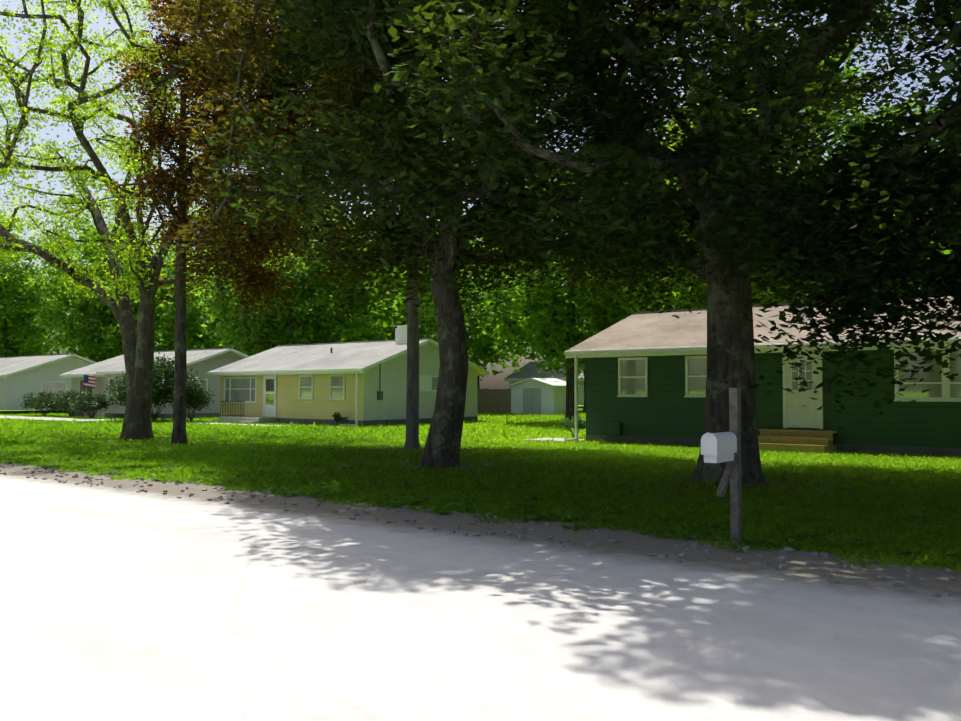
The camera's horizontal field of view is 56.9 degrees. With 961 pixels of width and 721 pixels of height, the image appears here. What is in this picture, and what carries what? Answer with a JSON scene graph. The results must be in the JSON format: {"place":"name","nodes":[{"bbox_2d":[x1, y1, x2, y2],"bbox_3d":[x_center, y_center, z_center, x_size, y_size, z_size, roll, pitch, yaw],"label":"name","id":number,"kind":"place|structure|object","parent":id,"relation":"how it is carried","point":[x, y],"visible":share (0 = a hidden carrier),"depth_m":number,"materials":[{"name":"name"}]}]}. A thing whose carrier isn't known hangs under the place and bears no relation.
{"place":"outdoors","nodes":[
{"label":"outdoors","id":0,"kind":"place"},
{"bbox_2d":[0,463,960,720],"bbox_3d":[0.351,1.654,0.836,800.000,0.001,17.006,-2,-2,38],"label":"road","id":1,"kind":"structure","parent":0,"point":[126,601],"depth_m":6.28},
{"bbox_2d":[0,462,954,596],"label":"shoulder pebbles","id":2,"kind":"object","parent":1,"relation":"on","point":[681,555],"visible":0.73,"depth_m":10.23,"materials":[{"name":"grey gravel"}]},
{"bbox_2d":[0,405,960,574],"bbox_3d":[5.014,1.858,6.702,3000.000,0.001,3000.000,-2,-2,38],"label":"ground","id":3,"kind":"structure","parent":0,"point":[580,408],"depth_m":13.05,"materials":[{"name":"green plant"}]},
{"bbox_2d":[0,256,64,355],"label":"tree","id":4,"kind":"object","parent":3,"relation":"on","point":[20,325],"visible":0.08,"depth_m":97.27,"materials":[{"name":"green plant"}]},
{"bbox_2d":[0,215,70,356],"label":"tree","id":5,"kind":"object","parent":3,"relation":"on","point":[6,311],"visible":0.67,"depth_m":92.18,"materials":[{"name":"green plant"}]},
{"bbox_2d":[21,391,63,415],"bbox_3d":[-27.253,2.715,55.635,4.285,1.654,2.514,-2,-2,38],"label":"cream bush","id":6,"kind":"object","parent":3,"relation":"on","point":[43,397],"visible":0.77,"depth_m":55.38,"materials":[{"name":"green plant"}]},
{"bbox_2d":[8,295,79,354],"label":"tree","id":7,"kind":"object","parent":3,"relation":"on","point":[54,348],"visible":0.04,"depth_m":116.37,"materials":[{"name":"green plant"}]},
{"bbox_2d":[0,353,96,409],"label":"white house","id":8,"kind":"structure","parent":3,"relation":"on","point":[20,376],"depth_m":62.37,"materials":[{"name":"white wood"}]},
{"bbox_2d":[46,389,82,416],"bbox_3d":[-24.890,2.603,53.898,3.830,1.760,2.255,-2,-2,38],"label":"cream bush","id":9,"kind":"object","parent":3,"relation":"on","point":[63,400],"visible":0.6,"depth_m":53.46,"materials":[{"name":"green plant"}]},
{"bbox_2d":[23,211,137,362],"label":"tree","id":10,"kind":"object","parent":3,"relation":"on","point":[64,302],"visible":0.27,"depth_m":81.70,"materials":[{"name":"green plant"}]},
{"bbox_2d":[69,390,110,417],"bbox_3d":[-22.444,2.549,51.018,2.074,1.671,2.671,2,-3,-40],"label":"cream bush","id":11,"kind":"object","parent":3,"relation":"on","point":[88,402],"visible":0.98,"depth_m":50.90,"materials":[{"name":"green plant"}]},
{"bbox_2d":[50,229,168,354],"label":"tree","id":12,"kind":"object","parent":3,"relation":"on","point":[57,289],"depth_m":93.25,"materials":[{"name":"green plant"}]},
{"bbox_2d":[0,348,249,420],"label":"cream house","id":13,"kind":"structure","parent":3,"relation":"on","point":[93,379],"depth_m":53.67,"materials":[{"name":"beige wood"}]},
{"bbox_2d":[65,258,216,360],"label":"tree","id":14,"kind":"object","parent":3,"relation":"on","point":[112,337],"visible":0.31,"depth_m":78.69,"materials":[{"name":"green plant"}]},
{"bbox_2d":[104,352,198,420],"bbox_3d":[-17.147,1.380,46.408,5.699,3.688,4.140,-2,-2,38],"label":"bush","id":15,"kind":"object","parent":3,"relation":"on","point":[163,380],"visible":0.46,"depth_m":45.63,"materials":[{"name":"green plant"}]},
{"bbox_2d":[137,255,203,348],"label":"tree","id":16,"kind":"object","parent":3,"relation":"on","point":[167,287],"depth_m":141.13,"materials":[{"name":"green plant"}]},
{"bbox_2d":[0,0,344,439],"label":"twin tree","id":17,"kind":"object","parent":3,"relation":"on","point":[138,348],"visible":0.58,"depth_m":28.91,"materials":[{"name":"green plant"}]},
{"bbox_2d":[167,371,214,421],"bbox_3d":[-14.819,1.875,45.580,2.490,2.631,2.049,0,-2,6],"label":"bush","id":18,"kind":"object","parent":3,"relation":"on","point":[194,396],"visible":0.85,"depth_m":45.22,"materials":[{"name":"green plant"}]},
{"bbox_2d":[157,300,224,348],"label":"tree","id":19,"kind":"object","parent":3,"relation":"on","point":[195,323],"depth_m":127.86,"materials":[{"name":"green plant"}]},
{"bbox_2d":[138,206,304,353],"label":"tree","id":20,"kind":"object","parent":3,"relation":"on","point":[203,343],"visible":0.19,"depth_m":77.67,"materials":[{"name":"green plant"}]},
{"bbox_2d":[108,0,351,443],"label":"bronze maple tree","id":21,"kind":"object","parent":3,"relation":"on","point":[169,134],"visible":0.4,"depth_m":25.51,"materials":[{"name":"brown plant"}]},
{"bbox_2d":[189,206,390,355],"bbox_3d":[-13.522,-3.959,63.965,13.552,15.724,12.971,-2,-2,38],"label":"street tree","id":22,"kind":"object","parent":3,"relation":"on","point":[263,328],"visible":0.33,"depth_m":61.71,"materials":[{"name":"green plant"}]},
{"bbox_2d":[193,190,392,355],"bbox_3d":[-14.506,-4.477,66.291,14.832,16.918,15.133,-2,-2,38],"label":"tree","id":23,"kind":"object","parent":3,"relation":"on","point":[223,313],"visible":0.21,"depth_m":63.35,"materials":[{"name":"green plant"}]},
{"bbox_2d":[188,325,489,426],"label":"pale green house","id":24,"kind":"structure","parent":3,"relation":"on","point":[319,383],"depth_m":43.26,"materials":[{"name":"wood"}]},
{"bbox_2d":[332,412,347,424],"bbox_3d":[-6.340,2.687,40.386,0.571,0.673,1.150,1,-2,-30],"label":"bush","id":25,"kind":"object","parent":3,"relation":"on","point":[338,417],"visible":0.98,"depth_m":40.36,"materials":[{"name":"green plant"}]},
{"bbox_2d":[310,271,427,340],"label":"tree","id":26,"kind":"object","parent":3,"relation":"on","point":[360,320],"depth_m":92.70,"materials":[{"name":"green plant"}]},
{"bbox_2d":[304,214,435,341],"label":"tree","id":27,"kind":"object","parent":3,"relation":"on","point":[364,335],"visible":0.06,"depth_m":78.45,"materials":[{"name":"green plant"}]},
{"bbox_2d":[249,0,565,448],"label":"tree","id":28,"kind":"object","parent":3,"relation":"on","point":[412,417],"depth_m":24.61,"materials":[{"name":"plant"}]},
{"bbox_2d":[347,225,531,380],"bbox_3d":[-3.282,-3.255,66.379,15.188,14.481,14.698,-2,-2,38],"label":"tree","id":29,"kind":"object","parent":3,"relation":"on","point":[399,318],"visible":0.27,"depth_m":63.61,"materials":[{"name":"green plant"}]},
{"bbox_2d":[159,0,739,468],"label":"leaning maple tree","id":30,"kind":"object","parent":3,"relation":"on","point":[443,440],"visible":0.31,"depth_m":18.61,"materials":[{"name":"green plant"}]},
{"bbox_2d":[115,348,808,488],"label":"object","id":31,"kind":"object","parent":3,"relation":"on","point":[614,428],"visible":0.25,"depth_m":27.60,"materials":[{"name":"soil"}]},
{"bbox_2d":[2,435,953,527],"bbox_3d":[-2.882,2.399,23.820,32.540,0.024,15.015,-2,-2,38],"label":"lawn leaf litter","id":32,"kind":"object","parent":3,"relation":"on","point":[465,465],"visible":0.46,"depth_m":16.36,"materials":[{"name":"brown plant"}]},
{"bbox_2d":[429,207,529,388],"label":"tree","id":33,"kind":"object","parent":3,"relation":"on","point":[501,371],"depth_m":90.20,"materials":[{"name":"green plant"}]},
{"bbox_2d":[477,388,510,412],"bbox_3d":[-0.683,2.918,64.289,7.535,1.800,0.122,-2,-2,38],"label":"board fence","id":34,"kind":"object","parent":3,"relation":"on","point":[494,400],"visible":0.31,"depth_m":62.91,"materials":[{"name":"brown wood"}]},
{"bbox_2d":[508,378,578,414],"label":"garden shed","id":35,"kind":"structure","parent":3,"relation":"on","point":[539,396],"depth_m":59.51,"materials":[{"name":"white"}]},
{"bbox_2d":[504,361,583,404],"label":"street house","id":36,"kind":"structure","parent":3,"relation":"on","point":[515,377],"depth_m":86.37,"materials":[{"name":"white"}]},
{"bbox_2d":[500,238,616,410],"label":"tree","id":37,"kind":"object","parent":3,"relation":"on","point":[582,363],"visible":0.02,"depth_m":70.72,"materials":[{"name":"green plant"}]},
{"bbox_2d":[468,164,672,420],"bbox_3d":[4.516,-3.783,44.105,11.323,14.021,10.723,-2,-2,38],"label":"street tree","id":38,"kind":"object","parent":3,"relation":"on","point":[561,340],"visible":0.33,"depth_m":43.04,"materials":[{"name":"green plant"}]},
{"bbox_2d":[559,415,585,437],"bbox_3d":[3.076,2.222,29.489,0.922,0.849,0.696,1,-2,-24],"label":"bush","id":39,"kind":"object","parent":3,"relation":"on","point":[567,424],"visible":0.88,"depth_m":29.36,"materials":[{"name":"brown plant"}]},
{"bbox_2d":[204,0,960,484],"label":"tree","id":40,"kind":"object","parent":3,"relation":"on","point":[802,218],"visible":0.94,"depth_m":12.12,"materials":[{"name":"green plant"}]},
{"bbox_2d":[583,93,824,325],"bbox_3d":[10.111,-4.753,42.233,12.664,15.831,11.729,-2,-2,38],"label":"street tree","id":41,"kind":"object","parent":3,"relation":"on","point":[693,295],"visible":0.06,"depth_m":40.08,"materials":[{"name":"green plant"}]},
{"bbox_2d":[589,92,823,310],"bbox_3d":[12.770,-5.394,47.430,14.705,17.468,14.452,-2,-2,38],"label":"tree","id":42,"kind":"object","parent":3,"relation":"on","point":[674,303],"depth_m":45.37,"materials":[{"name":"green plant"}]},
{"bbox_2d":[701,388,741,543],"bbox_3d":[2.521,1.163,9.216,0.175,1.760,0.735,-2,-2,38],"label":"mailbox","id":43,"kind":"object","parent":3,"relation":"on","point":[720,447],"visible":0.96,"depth_m":9.40,"materials":[{"name":"grey wood"}]},
{"bbox_2d":[522,277,960,456],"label":"green house","id":44,"kind":"structure","parent":3,"relation":"on","point":[646,373],"depth_m":24.66,"materials":[{"name":"green wood"}]},
{"bbox_2d":[720,40,934,302],"bbox_3d":[17.606,-7.137,46.782,12.982,20.906,12.584,0,-2,11],"label":"tree","id":45,"kind":"object","parent":3,"relation":"on","point":[844,74],"visible":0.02,"depth_m":44.39,"materials":[{"name":"green plant"}]},
{"bbox_2d":[875,0,960,254],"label":"neighbour tree","id":46,"kind":"object","parent":3,"relation":"on","point":[945,14],"visible":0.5,"depth_m":14.75,"materials":[{"name":"green plant"}]},
{"bbox_2d":[882,209,959,294],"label":"tree","id":47,"kind":"object","parent":3,"relation":"on","point":[916,265],"depth_m":59.25,"materials":[{"name":"green plant"}]},
{"bbox_2d":[918,105,960,258],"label":"tree","id":48,"kind":"object","parent":3,"relation":"on","point":[947,251],"visible":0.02,"depth_m":37.07,"materials":[{"name":"green plant"}]},
{"bbox_2d":[0,0,960,388],"label":"sky","id":49,"kind":"structure","parent":0,"point":[494,382],"materials":[{"name":"white"}]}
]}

